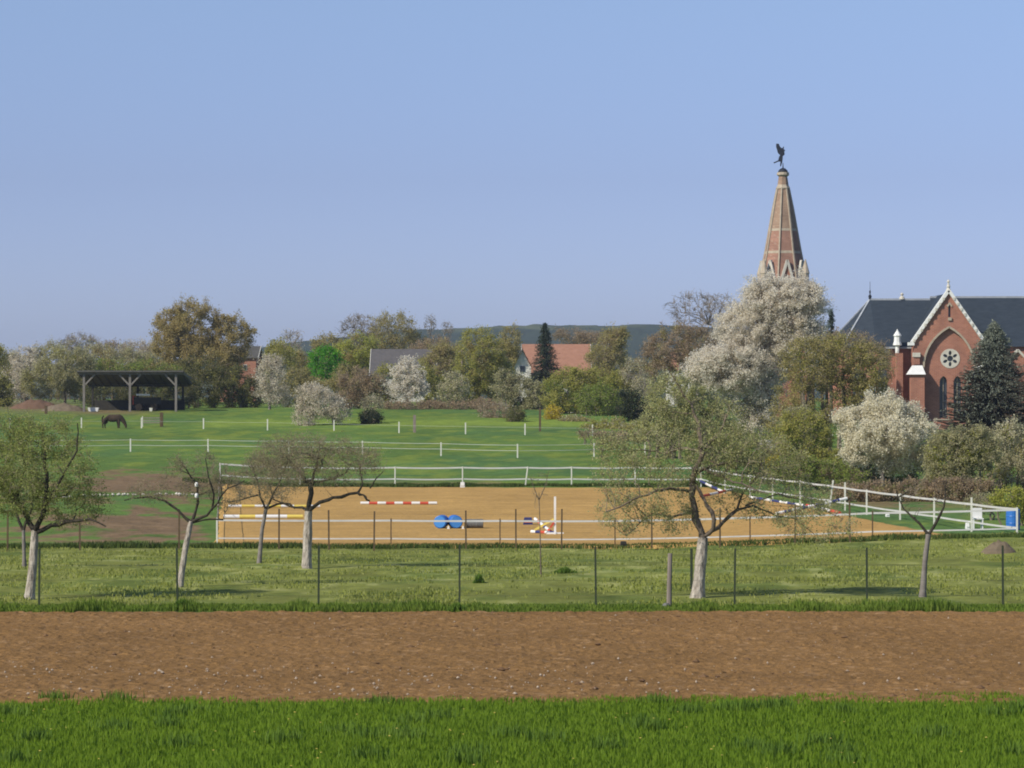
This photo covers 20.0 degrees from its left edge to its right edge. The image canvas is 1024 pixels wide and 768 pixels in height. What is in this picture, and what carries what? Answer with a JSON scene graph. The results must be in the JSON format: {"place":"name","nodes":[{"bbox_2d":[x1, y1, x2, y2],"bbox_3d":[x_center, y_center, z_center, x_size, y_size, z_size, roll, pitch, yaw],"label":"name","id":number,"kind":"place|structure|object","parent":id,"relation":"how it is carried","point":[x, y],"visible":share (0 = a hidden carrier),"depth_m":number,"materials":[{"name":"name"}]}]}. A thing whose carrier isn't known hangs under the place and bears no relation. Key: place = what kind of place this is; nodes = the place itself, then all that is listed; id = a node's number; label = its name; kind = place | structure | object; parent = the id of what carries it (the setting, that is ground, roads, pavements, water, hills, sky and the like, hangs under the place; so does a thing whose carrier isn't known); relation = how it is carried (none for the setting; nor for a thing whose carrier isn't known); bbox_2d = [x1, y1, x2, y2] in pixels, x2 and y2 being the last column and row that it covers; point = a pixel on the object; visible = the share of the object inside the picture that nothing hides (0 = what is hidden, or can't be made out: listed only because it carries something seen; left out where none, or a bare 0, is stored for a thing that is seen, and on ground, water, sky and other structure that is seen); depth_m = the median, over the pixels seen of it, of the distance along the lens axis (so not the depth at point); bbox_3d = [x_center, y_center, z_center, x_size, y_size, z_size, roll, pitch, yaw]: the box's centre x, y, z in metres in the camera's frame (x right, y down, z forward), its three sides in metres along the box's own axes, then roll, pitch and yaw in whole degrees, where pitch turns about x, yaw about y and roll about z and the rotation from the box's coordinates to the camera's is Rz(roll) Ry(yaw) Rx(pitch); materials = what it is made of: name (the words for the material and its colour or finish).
{"place":"outdoors","nodes":[
{"label":"outdoors","id":0,"kind":"place"},
{"bbox_2d":[0,324,826,398],"bbox_3d":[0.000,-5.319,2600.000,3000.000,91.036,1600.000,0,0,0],"label":"hills","id":1,"kind":"structure","parent":0,"point":[531,334],"depth_m":2331.07,"materials":[{"name":"green plant"}]},
{"bbox_2d":[182,477,721,486],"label":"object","id":2,"kind":"structure","parent":0,"point":[449,484],"depth_m":193.76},
{"bbox_2d":[0,610,1023,706],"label":"ploughed field","id":3,"kind":"structure","parent":0,"point":[955,641],"depth_m":58.32,"materials":[{"name":"brown soil"}]},
{"bbox_2d":[4,614,1020,695],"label":"field stones","id":4,"kind":"object","parent":3,"relation":"on","point":[457,677],"visible":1,"depth_m":51.35,"materials":[{"name":"brown stone"}]},
{"bbox_2d":[0,399,1023,767],"bbox_3d":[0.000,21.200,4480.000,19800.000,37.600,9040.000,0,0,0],"label":"ground","id":5,"kind":"structure","parent":0,"point":[470,433],"depth_m":140.81,"materials":[{"name":"green plant"}]},
{"bbox_2d":[0,343,19,406],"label":"village tree","id":6,"kind":"object","parent":5,"relation":"on","point":[8,400],"visible":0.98,"depth_m":372.45,"materials":[{"name":"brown plant"}]},
{"bbox_2d":[0,341,48,403],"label":"blossom tree","id":7,"kind":"object","parent":5,"relation":"on","point":[17,367],"visible":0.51,"depth_m":401.23,"materials":[{"name":"plant"}]},
{"bbox_2d":[0,455,52,567],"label":"orchard tree","id":8,"kind":"object","parent":5,"relation":"on","point":[23,528],"visible":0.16,"depth_m":97.95,"materials":[{"name":"green plant"}]},
{"bbox_2d":[10,399,54,408],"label":"soil heap","id":9,"kind":"object","parent":5,"relation":"on","point":[34,404],"visible":0.64,"depth_m":351.04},
{"bbox_2d":[15,339,99,403],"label":"village tree","id":10,"kind":"object","parent":5,"relation":"on","point":[62,380],"visible":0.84,"depth_m":380.58,"materials":[{"name":"green plant"}]},
{"bbox_2d":[0,407,116,599],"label":"orchard tree","id":11,"kind":"object","parent":5,"relation":"on","point":[22,443],"visible":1,"depth_m":78.74,"materials":[{"name":"green plant"}]},
{"bbox_2d":[41,403,86,410],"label":"soil heap","id":12,"kind":"object","parent":5,"relation":"on","point":[63,407],"visible":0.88,"depth_m":337.48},
{"bbox_2d":[57,329,101,399],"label":"village tree","id":13,"kind":"object","parent":5,"relation":"on","point":[89,338],"visible":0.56,"depth_m":464.70,"materials":[{"name":"brown plant"}]},
{"bbox_2d":[1,335,160,399],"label":"distant wood","id":14,"kind":"object","parent":5,"relation":"on","point":[106,352],"visible":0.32,"depth_m":454.04,"materials":[{"name":"green plant"}]},
{"bbox_2d":[101,414,126,427],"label":"horse","id":15,"kind":"object","parent":5,"relation":"on","point":[117,418],"visible":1,"depth_m":295.76},
{"bbox_2d":[78,355,188,397],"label":"hedge","id":16,"kind":"object","parent":5,"relation":"on","point":[142,365],"visible":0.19,"depth_m":386.84,"materials":[{"name":"green plant"}]},
{"bbox_2d":[77,370,191,411],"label":"field shelter","id":17,"kind":"object","parent":5,"relation":"on","point":[136,378],"visible":0.94,"depth_m":340.72,"materials":[{"name":"black wood"}]},
{"bbox_2d":[116,336,161,365],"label":"village tree","id":18,"kind":"object","parent":5,"relation":"on","point":[141,347],"visible":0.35,"depth_m":469.49,"materials":[{"name":"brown plant"}]},
{"bbox_2d":[78,366,201,408],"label":"hedge","id":19,"kind":"object","parent":5,"relation":"on","point":[167,393],"visible":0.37,"depth_m":351.15,"materials":[{"name":"green plant"}]},
{"bbox_2d":[133,394,160,410],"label":"farm cart","id":20,"kind":"object","parent":5,"relation":"on","point":[140,402],"visible":1,"depth_m":338.60,"materials":[{"name":"black paint"}]},
{"bbox_2d":[121,442,249,586],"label":"orchard tree","id":21,"kind":"object","parent":5,"relation":"on","point":[183,560],"visible":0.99,"depth_m":84.95,"materials":[{"name":"green plant"}]},
{"bbox_2d":[146,292,260,402],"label":"village tree","id":22,"kind":"object","parent":5,"relation":"on","point":[180,326],"visible":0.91,"depth_m":400.80,"materials":[{"name":"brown plant"}]},
{"bbox_2d":[176,353,267,407],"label":"thicket","id":23,"kind":"object","parent":5,"relation":"on","point":[217,380],"visible":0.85,"depth_m":361.38,"materials":[{"name":"green plant"}]},
{"bbox_2d":[219,346,262,401],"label":"house","id":24,"kind":"structure","parent":5,"relation":"on","point":[256,351],"depth_m":425.00,"materials":[{"name":"brick"}]},
{"bbox_2d":[223,437,315,562],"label":"orchard tree","id":25,"kind":"object","parent":5,"relation":"on","point":[260,547],"visible":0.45,"depth_m":103.94,"materials":[{"name":"green plant"}]},
{"bbox_2d":[249,350,295,409],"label":"blossom tree","id":26,"kind":"object","parent":5,"relation":"on","point":[272,386],"visible":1,"depth_m":345.24,"materials":[{"name":"grey plant"}]},
{"bbox_2d":[255,337,303,403],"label":"village tree","id":27,"kind":"object","parent":5,"relation":"on","point":[278,350],"visible":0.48,"depth_m":401.32,"materials":[{"name":"green plant"}]},
{"bbox_2d":[9,418,592,434],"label":"paddock fence","id":28,"kind":"object","parent":5,"relation":"on","point":[267,422],"visible":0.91,"depth_m":290.30,"materials":[{"name":"white wood"}]},
{"bbox_2d":[261,343,369,399],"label":"distant wood","id":29,"kind":"object","parent":5,"relation":"on","point":[301,357],"visible":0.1,"depth_m":458.75,"materials":[{"name":"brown plant"}]},
{"bbox_2d":[241,426,390,568],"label":"orchard tree","id":30,"kind":"object","parent":5,"relation":"on","point":[307,545],"visible":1,"depth_m":97.78,"materials":[{"name":"green plant"}]},
{"bbox_2d":[290,381,353,425],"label":"blossom tree","id":31,"kind":"object","parent":5,"relation":"on","point":[310,394],"visible":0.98,"depth_m":303.57,"materials":[{"name":"grey plant"}]},
{"bbox_2d":[275,361,370,407],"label":"thicket","id":32,"kind":"object","parent":5,"relation":"on","point":[332,382],"visible":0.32,"depth_m":365.22,"materials":[{"name":"brown plant"}]},
{"bbox_2d":[305,343,345,397],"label":"village tree","id":33,"kind":"object","parent":5,"relation":"on","point":[330,352],"visible":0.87,"depth_m":396.22,"materials":[{"name":"green plant"}]},
{"bbox_2d":[307,331,344,388],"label":"village tree","id":34,"kind":"object","parent":5,"relation":"on","point":[314,344],"visible":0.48,"depth_m":460.99,"materials":[{"name":"green plant"}]},
{"bbox_2d":[34,439,645,457],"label":"paddock fence","id":35,"kind":"object","parent":5,"relation":"on","point":[440,443],"visible":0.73,"depth_m":241.08,"materials":[{"name":"white wood"}]},
{"bbox_2d":[326,329,384,386],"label":"village tree","id":36,"kind":"object","parent":5,"relation":"on","point":[356,358],"visible":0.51,"depth_m":438.57,"materials":[{"name":"green plant"}]},
{"bbox_2d":[334,312,386,345],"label":"bare tree","id":37,"kind":"object","parent":5,"relation":"on","point":[359,319],"visible":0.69,"depth_m":479.33,"materials":[{"name":"grey plant"}]},
{"bbox_2d":[332,364,392,408],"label":"shrub","id":38,"kind":"object","parent":5,"relation":"on","point":[355,394],"visible":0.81,"depth_m":352.90,"materials":[{"name":"brown plant"}]},
{"bbox_2d":[356,407,385,423],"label":"shrub","id":39,"kind":"object","parent":5,"relation":"on","point":[375,415],"visible":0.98,"depth_m":306.06,"materials":[{"name":"green plant"}]},
{"bbox_2d":[358,391,383,411],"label":"bush","id":40,"kind":"object","parent":5,"relation":"on","point":[372,400],"visible":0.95,"depth_m":308.73,"materials":[{"name":"grey plant"}]},
{"bbox_2d":[357,306,431,348],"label":"village tree","id":41,"kind":"object","parent":5,"relation":"on","point":[396,339],"visible":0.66,"depth_m":468.38,"materials":[{"name":"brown plant"}]},
{"bbox_2d":[369,349,437,401],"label":"barn","id":42,"kind":"structure","parent":5,"relation":"on","point":[378,356],"depth_m":428.30,"materials":[{"name":"grey tile"}]},
{"bbox_2d":[382,353,429,406],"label":"blossom tree","id":43,"kind":"object","parent":5,"relation":"on","point":[408,381],"visible":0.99,"depth_m":349.05,"materials":[{"name":"white plant"}]},
{"bbox_2d":[371,355,445,406],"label":"village tree","id":44,"kind":"object","parent":5,"relation":"on","point":[429,376],"visible":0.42,"depth_m":371.39,"materials":[{"name":"brown plant"}]},
{"bbox_2d":[7,501,850,550],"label":"wire fence","id":45,"kind":"object","parent":5,"relation":"on","point":[719,511],"visible":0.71,"depth_m":120.47,"materials":[{"name":"metal"}]},
{"bbox_2d":[402,332,460,398],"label":"village tree","id":46,"kind":"object","parent":5,"relation":"on","point":[420,345],"visible":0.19,"depth_m":455.85,"materials":[{"name":"brown plant"}]},
{"bbox_2d":[412,337,464,401],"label":"village tree","id":47,"kind":"object","parent":5,"relation":"on","point":[443,349],"visible":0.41,"depth_m":413.70,"materials":[{"name":"brown plant"}]},
{"bbox_2d":[382,395,497,409],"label":"hedge","id":48,"kind":"object","parent":5,"relation":"on","point":[472,405],"visible":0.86,"depth_m":346.60,"materials":[{"name":"brown plant"}]},
{"bbox_2d":[435,367,471,406],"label":"blossom bush","id":49,"kind":"object","parent":5,"relation":"on","point":[455,390],"visible":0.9,"depth_m":355.57,"materials":[{"name":"green plant"}]},
{"bbox_2d":[444,324,518,405],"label":"village tree","id":50,"kind":"object","parent":5,"relation":"on","point":[484,380],"visible":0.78,"depth_m":384.50,"materials":[{"name":"green plant"}]},
{"bbox_2d":[475,400,512,417],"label":"shrub","id":51,"kind":"object","parent":5,"relation":"on","point":[495,408],"visible":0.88,"depth_m":321.03,"materials":[{"name":"brown plant"}]},
{"bbox_2d":[492,319,523,371],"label":"village tree","id":52,"kind":"object","parent":5,"relation":"on","point":[513,352],"visible":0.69,"depth_m":429.42,"materials":[{"name":"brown plant"}]},
{"bbox_2d":[0,532,1023,548],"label":"arena edge grass","id":53,"kind":"structure","parent":5,"relation":"on","point":[111,544],"depth_m":122.53,"materials":[{"name":"green plant"}]},
{"bbox_2d":[503,406,527,421],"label":"shrub","id":54,"kind":"object","parent":5,"relation":"on","point":[516,415],"visible":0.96,"depth_m":312.46,"materials":[{"name":"green plant"}]},
{"bbox_2d":[488,367,550,409],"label":"shrub","id":55,"kind":"object","parent":5,"relation":"on","point":[513,391],"visible":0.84,"depth_m":344.48,"materials":[{"name":"green plant"}]},
{"bbox_2d":[38,545,1003,605],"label":"wire fence","id":56,"kind":"object","parent":5,"relation":"on","point":[39,558],"visible":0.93,"depth_m":75.97,"materials":[{"name":"metal"}]},
{"bbox_2d":[513,349,532,401],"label":"house","id":57,"kind":"structure","parent":5,"relation":"on","point":[523,364],"depth_m":430.00,"materials":[{"name":"paint"}]},
{"bbox_2d":[518,322,561,405],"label":"conifer","id":58,"kind":"object","parent":5,"relation":"on","point":[546,353],"visible":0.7,"depth_m":377.64,"materials":[{"name":"green plant"}]},
{"bbox_2d":[542,401,564,419],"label":"shrub","id":59,"kind":"object","parent":5,"relation":"on","point":[552,413],"visible":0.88,"depth_m":317.62,"materials":[{"name":"yellow plant"}]},
{"bbox_2d":[521,344,591,398],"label":"house","id":60,"kind":"structure","parent":5,"relation":"on","point":[572,355],"depth_m":443.51,"materials":[{"name":"ceramic"}]},
{"bbox_2d":[549,324,609,350],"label":"village tree","id":61,"kind":"object","parent":5,"relation":"on","point":[580,337],"visible":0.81,"depth_m":499.22,"materials":[{"name":"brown plant"}]},
{"bbox_2d":[537,363,634,413],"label":"thicket","id":62,"kind":"object","parent":5,"relation":"on","point":[575,381],"visible":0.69,"depth_m":330.76,"materials":[{"name":"green plant"}]},
{"bbox_2d":[569,373,622,415],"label":"shrub","id":63,"kind":"object","parent":5,"relation":"on","point":[585,401],"visible":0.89,"depth_m":326.39,"materials":[{"name":"green plant"}]},
{"bbox_2d":[575,427,629,443],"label":"hedge","id":64,"kind":"object","parent":5,"relation":"on","point":[597,433],"visible":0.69,"depth_m":261.59,"materials":[{"name":"green plant"}]},
{"bbox_2d":[583,321,632,376],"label":"village tree","id":65,"kind":"object","parent":5,"relation":"on","point":[608,360],"visible":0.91,"depth_m":424.60,"materials":[{"name":"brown plant"}]},
{"bbox_2d":[578,414,652,428],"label":"hedge","id":66,"kind":"object","parent":5,"relation":"on","point":[612,424],"visible":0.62,"depth_m":295.29,"materials":[{"name":"green plant"}]},
{"bbox_2d":[216,463,1017,544],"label":"arena fence","id":67,"kind":"object","parent":5,"relation":"on","point":[899,512],"visible":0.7,"depth_m":125.70,"materials":[{"name":"white wood"}]},
{"bbox_2d":[613,384,654,421],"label":"shrub","id":68,"kind":"object","parent":5,"relation":"on","point":[626,409],"visible":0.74,"depth_m":311.11,"materials":[{"name":"green plant"}]},
{"bbox_2d":[618,358,653,407],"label":"blossom bush","id":69,"kind":"object","parent":5,"relation":"on","point":[641,376],"visible":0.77,"depth_m":329.90,"materials":[{"name":"white plant"}]},
{"bbox_2d":[590,348,739,406],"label":"distant wood","id":70,"kind":"object","parent":5,"relation":"on","point":[632,371],"visible":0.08,"depth_m":466.33,"materials":[{"name":"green plant"}]},
{"bbox_2d":[662,553,671,607],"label":"post","id":71,"kind":"object","parent":5,"relation":"on","point":[669,584],"visible":0.76,"depth_m":75.69,"materials":[{"name":"grey concrete"}]},
{"bbox_2d":[634,317,718,398],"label":"village tree","id":72,"kind":"object","parent":5,"relation":"on","point":[666,351],"visible":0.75,"depth_m":391.27,"materials":[{"name":"brown plant"}]},
{"bbox_2d":[630,363,741,458],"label":"thicket","id":73,"kind":"object","parent":5,"relation":"on","point":[693,392],"visible":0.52,"depth_m":235.05,"materials":[{"name":"green plant"}]},
{"bbox_2d":[664,288,733,403],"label":"bare tree","id":74,"kind":"object","parent":5,"relation":"on","point":[709,308],"visible":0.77,"depth_m":398.61,"materials":[{"name":"brown plant"}]},
{"bbox_2d":[585,372,861,597],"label":"orchard tree","id":75,"kind":"object","parent":5,"relation":"on","point":[698,588],"visible":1,"depth_m":79.40,"materials":[{"name":"green plant"}]},
{"bbox_2d":[679,425,781,474],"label":"thicket","id":76,"kind":"object","parent":5,"relation":"on","point":[695,441],"visible":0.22,"depth_m":211.56,"materials":[{"name":"green plant"}]},
{"bbox_2d":[678,265,839,441],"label":"blossom tree","id":77,"kind":"object","parent":5,"relation":"on","point":[763,339],"visible":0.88,"depth_m":260.48,"materials":[{"name":"grey plant"}]},
{"bbox_2d":[725,400,827,465],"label":"thicket","id":78,"kind":"object","parent":5,"relation":"on","point":[800,406],"visible":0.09,"depth_m":225.55,"materials":[{"name":"green plant"}]},
{"bbox_2d":[763,404,847,479],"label":"thicket","id":79,"kind":"object","parent":5,"relation":"on","point":[818,451],"visible":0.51,"depth_m":204.03,"materials":[{"name":"green plant"}]},
{"bbox_2d":[765,450,871,489],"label":"thicket","id":80,"kind":"object","parent":5,"relation":"on","point":[825,472],"visible":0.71,"depth_m":185.97,"materials":[{"name":"green plant"}]},
{"bbox_2d":[756,325,897,451],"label":"thicket","id":81,"kind":"object","parent":5,"relation":"on","point":[820,380],"visible":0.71,"depth_m":246.28,"materials":[{"name":"green plant"}]},
{"bbox_2d":[819,311,840,422],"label":"conifer","id":82,"kind":"object","parent":5,"relation":"on","point":[832,318],"visible":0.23,"depth_m":329.86,"materials":[{"name":"green plant"}]},
{"bbox_2d":[824,327,898,450],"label":"village tree","id":83,"kind":"object","parent":5,"relation":"on","point":[881,343],"visible":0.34,"depth_m":251.94,"materials":[{"name":"brown plant"}]},
{"bbox_2d":[828,386,939,487],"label":"blossom tree","id":84,"kind":"object","parent":5,"relation":"on","point":[904,435],"visible":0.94,"depth_m":187.34,"materials":[{"name":"grey plant"}]},
{"bbox_2d":[847,458,921,484],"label":"shrub","id":85,"kind":"object","parent":5,"relation":"on","point":[900,477],"visible":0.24,"depth_m":196.62,"materials":[{"name":"green plant"}]},
{"bbox_2d":[757,144,1023,421],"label":"church","id":86,"kind":"structure","parent":5,"relation":"on","point":[932,341],"depth_m":339.43,"materials":[{"name":"brick"}]},
{"bbox_2d":[940,376,946,417],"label":"lancet window","id":87,"kind":"structure","parent":86,"relation":"in","point":[943,382],"depth_m":335.83,"materials":[{"name":"black glass"}]},
{"bbox_2d":[940,349,959,367],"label":"rose window","id":88,"kind":"structure","parent":86,"relation":"in","point":[950,358],"depth_m":335.34,"materials":[{"name":"stone"}]},
{"bbox_2d":[827,473,1002,501],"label":"hedge","id":89,"kind":"object","parent":5,"relation":"on","point":[927,490],"visible":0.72,"depth_m":162.60,"materials":[{"name":"brown plant"}]},
{"bbox_2d":[894,478,957,596],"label":"orchard tree","id":90,"kind":"object","parent":5,"relation":"on","point":[923,588],"visible":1,"depth_m":79.94,"materials":[{"name":"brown plant"}]},
{"bbox_2d":[917,413,1006,492],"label":"thicket","id":91,"kind":"object","parent":5,"relation":"on","point":[966,459],"visible":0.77,"depth_m":179.26,"materials":[{"name":"green plant"}]},
{"bbox_2d":[962,490,995,520],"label":"shrub","id":92,"kind":"object","parent":5,"relation":"on","point":[974,496],"visible":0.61,"depth_m":139.58,"materials":[{"name":"green plant"}]},
{"bbox_2d":[935,319,1023,460],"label":"spruce","id":93,"kind":"object","parent":5,"relation":"on","point":[997,391],"visible":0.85,"depth_m":230.97,"materials":[{"name":"green plant"}]},
{"bbox_2d":[981,540,1015,553],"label":"heap","id":94,"kind":"object","parent":5,"relation":"on","point":[994,547],"visible":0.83,"depth_m":107.56,"materials":[{"name":"soil"}]},
{"bbox_2d":[975,414,1023,490],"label":"blossom bush","id":95,"kind":"object","parent":5,"relation":"on","point":[1011,461],"visible":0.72,"depth_m":183.65,"materials":[{"name":"green plant"}]},
{"bbox_2d":[985,484,1023,525],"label":"shrub","id":96,"kind":"object","parent":5,"relation":"on","point":[1017,493],"visible":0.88,"depth_m":133.77,"materials":[{"name":"green plant"}]},
{"bbox_2d":[1006,509,1019,529],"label":"barrel","id":97,"kind":"object","parent":5,"relation":"on","point":[1010,518],"visible":0.63,"depth_m":129.26,"materials":[{"name":"blue plastic"}]},
{"bbox_2d":[0,688,1023,767],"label":"foreground grass","id":98,"kind":"structure","parent":0,"point":[224,728],"depth_m":39.39,"materials":[{"name":"green plant"}]},
{"bbox_2d":[0,531,1023,605],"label":"orchard grass","id":99,"kind":"structure","parent":0,"point":[635,588],"depth_m":92.05,"materials":[{"name":"green plant"}]},
{"bbox_2d":[0,595,1023,612],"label":"verge grass","id":100,"kind":"structure","parent":0,"point":[796,605],"depth_m":74.42,"materials":[{"name":"green plant"}]},
{"bbox_2d":[0,0,1023,363],"label":"sky","id":101,"kind":"structure","parent":0,"point":[307,166],"materials":[{"name":"blue"}]},
{"bbox_2d":[214,484,950,548],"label":"arena sand","id":102,"kind":"structure","parent":0,"point":[487,503],"depth_m":152.38,"materials":[{"name":"beige sand"}]},
{"bbox_2d":[223,515,302,518],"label":"jump pole","id":103,"kind":"object","parent":102,"relation":"on","point":[258,516],"visible":0.84,"depth_m":146.79,"materials":[{"name":"yellow paint"}]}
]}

